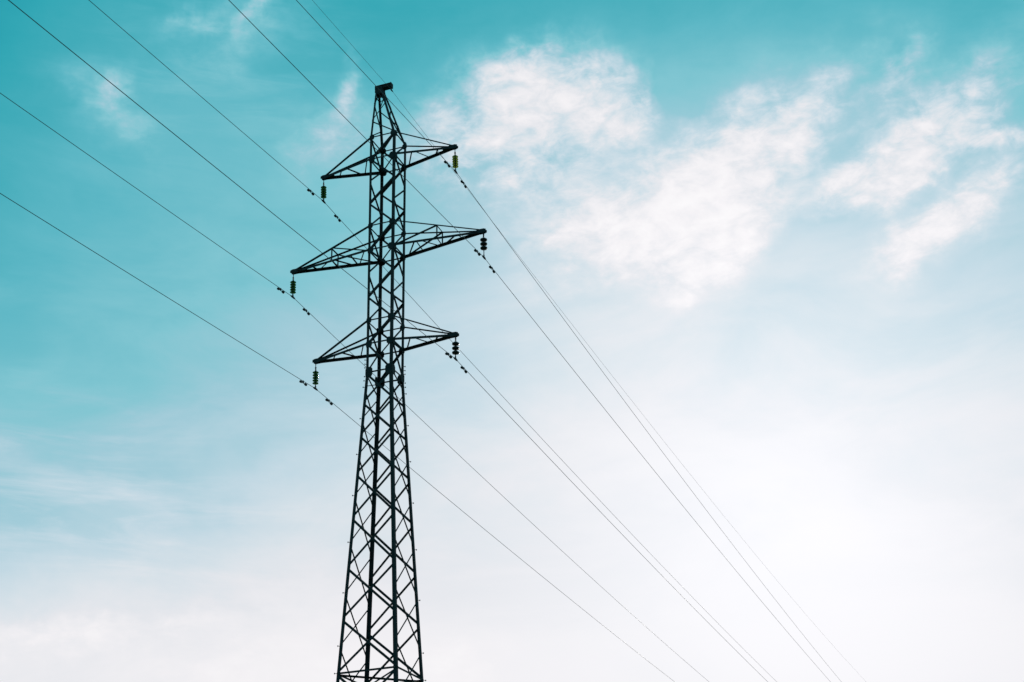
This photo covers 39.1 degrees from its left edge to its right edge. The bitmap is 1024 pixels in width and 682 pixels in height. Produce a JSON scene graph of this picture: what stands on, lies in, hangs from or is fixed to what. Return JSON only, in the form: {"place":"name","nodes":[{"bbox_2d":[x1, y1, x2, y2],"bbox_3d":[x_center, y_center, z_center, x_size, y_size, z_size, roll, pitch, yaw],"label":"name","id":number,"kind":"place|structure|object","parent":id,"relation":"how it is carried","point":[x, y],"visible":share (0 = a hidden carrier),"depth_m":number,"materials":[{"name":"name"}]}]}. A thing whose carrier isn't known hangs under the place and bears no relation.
{"place":"outdoors","nodes":[
{"label":"outdoors","id":0,"kind":"place"},
{"bbox_2d":[0,0,1023,681],"label":"sky","id":1,"kind":"structure","parent":0,"point":[790,233],"materials":[{"name":"blue"}]},
{"label":"ground","id":2,"kind":"structure","parent":0,"visible":0},
{"bbox_2d":[290,82,486,681],"bbox_3d":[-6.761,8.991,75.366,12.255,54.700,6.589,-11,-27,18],"label":"lattice pylon","id":3,"kind":"object","parent":2,"relation":"on","point":[379,354],"visible":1,"depth_m":78.83,"materials":[{"name":"metal"}]},
{"bbox_2d":[290,273,295,298],"bbox_3d":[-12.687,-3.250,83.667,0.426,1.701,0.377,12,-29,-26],"label":"insulator string","id":4,"kind":"object","parent":3,"relation":"hanging from","point":[292,287],"visible":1,"depth_m":83.59,"materials":[{"name":"glass"}]},
{"bbox_2d":[0,93,708,681],"bbox_3d":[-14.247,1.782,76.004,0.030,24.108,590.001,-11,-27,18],"label":"conductor wire","id":5,"kind":"object","parent":4,"relation":"hanging from","point":[322,325],"visible":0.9,"depth_m":81.71,"materials":[{"name":"grey metal"}]},
{"bbox_2d":[312,363,318,390],"bbox_3d":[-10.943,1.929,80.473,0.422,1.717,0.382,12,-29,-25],"label":"insulator string","id":6,"kind":"object","parent":3,"relation":"hanging from","point":[315,380],"visible":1,"depth_m":80.41,"materials":[{"name":"glass"}]},
{"bbox_2d":[0,193,671,679],"bbox_3d":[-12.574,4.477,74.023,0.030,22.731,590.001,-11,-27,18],"label":"conductor wire","id":7,"kind":"object","parent":6,"relation":"hanging from","point":[300,379],"visible":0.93,"depth_m":74.75,"materials":[{"name":"grey metal"}]},
{"bbox_2d":[321,179,326,203],"bbox_3d":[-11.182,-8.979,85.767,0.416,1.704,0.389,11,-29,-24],"label":"insulator string","id":8,"kind":"object","parent":3,"relation":"hanging from","point":[323,192],"visible":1,"depth_m":85.69,"materials":[{"name":"glass"}]},
{"bbox_2d":[89,0,776,681],"bbox_3d":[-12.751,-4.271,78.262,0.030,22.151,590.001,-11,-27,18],"label":"conductor wire","id":9,"kind":"object","parent":8,"relation":"hanging from","point":[397,282],"visible":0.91,"depth_m":86.69,"materials":[{"name":"grey metal"}]},
{"bbox_2d":[452,148,457,173],"bbox_3d":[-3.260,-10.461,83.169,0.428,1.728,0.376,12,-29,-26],"label":"insulator string","id":10,"kind":"object","parent":3,"relation":"hanging from","point":[455,161],"visible":1,"depth_m":83.10,"materials":[{"name":"glass"}]},
{"bbox_2d":[296,0,839,679],"bbox_3d":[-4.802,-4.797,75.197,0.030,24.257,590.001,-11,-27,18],"label":"conductor wire","id":11,"kind":"object","parent":10,"relation":"hanging from","point":[542,290],"visible":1,"depth_m":91.78,"materials":[{"name":"grey metal"}]},
{"bbox_2d":[452,336,458,360],"bbox_3d":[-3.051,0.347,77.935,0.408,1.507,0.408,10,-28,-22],"label":"insulator string","id":12,"kind":"object","parent":3,"relation":"hanging from","point":[455,347],"visible":1,"depth_m":77.80,"materials":[{"name":"ceramic"}]},
{"bbox_2d":[8,0,767,681],"bbox_3d":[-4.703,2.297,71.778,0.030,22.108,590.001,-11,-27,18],"label":"conductor wire","id":13,"kind":"object","parent":12,"relation":"hanging from","point":[334,262],"visible":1,"depth_m":60.94,"materials":[{"name":"grey metal"}]},
{"bbox_2d":[480,232,486,259],"bbox_3d":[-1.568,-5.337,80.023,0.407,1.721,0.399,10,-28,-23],"label":"insulator string","id":14,"kind":"object","parent":3,"relation":"hanging from","point":[483,243],"visible":1,"depth_m":79.95,"materials":[{"name":"ceramic"}]},
{"bbox_2d":[229,0,828,679],"bbox_3d":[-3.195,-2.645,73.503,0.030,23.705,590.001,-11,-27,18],"label":"conductor wire","id":15,"kind":"object","parent":14,"relation":"hanging from","point":[489,264],"visible":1,"depth_m":74.94,"materials":[{"name":"grey metal"}]},
{"bbox_2d":[312,0,858,673],"bbox_3d":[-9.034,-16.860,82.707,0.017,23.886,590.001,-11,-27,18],"label":"earth wire","id":16,"kind":"object","parent":3,"relation":"attached to","point":[556,304],"visible":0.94,"depth_m":108.20,"materials":[{"name":"grey metal"}]}
]}

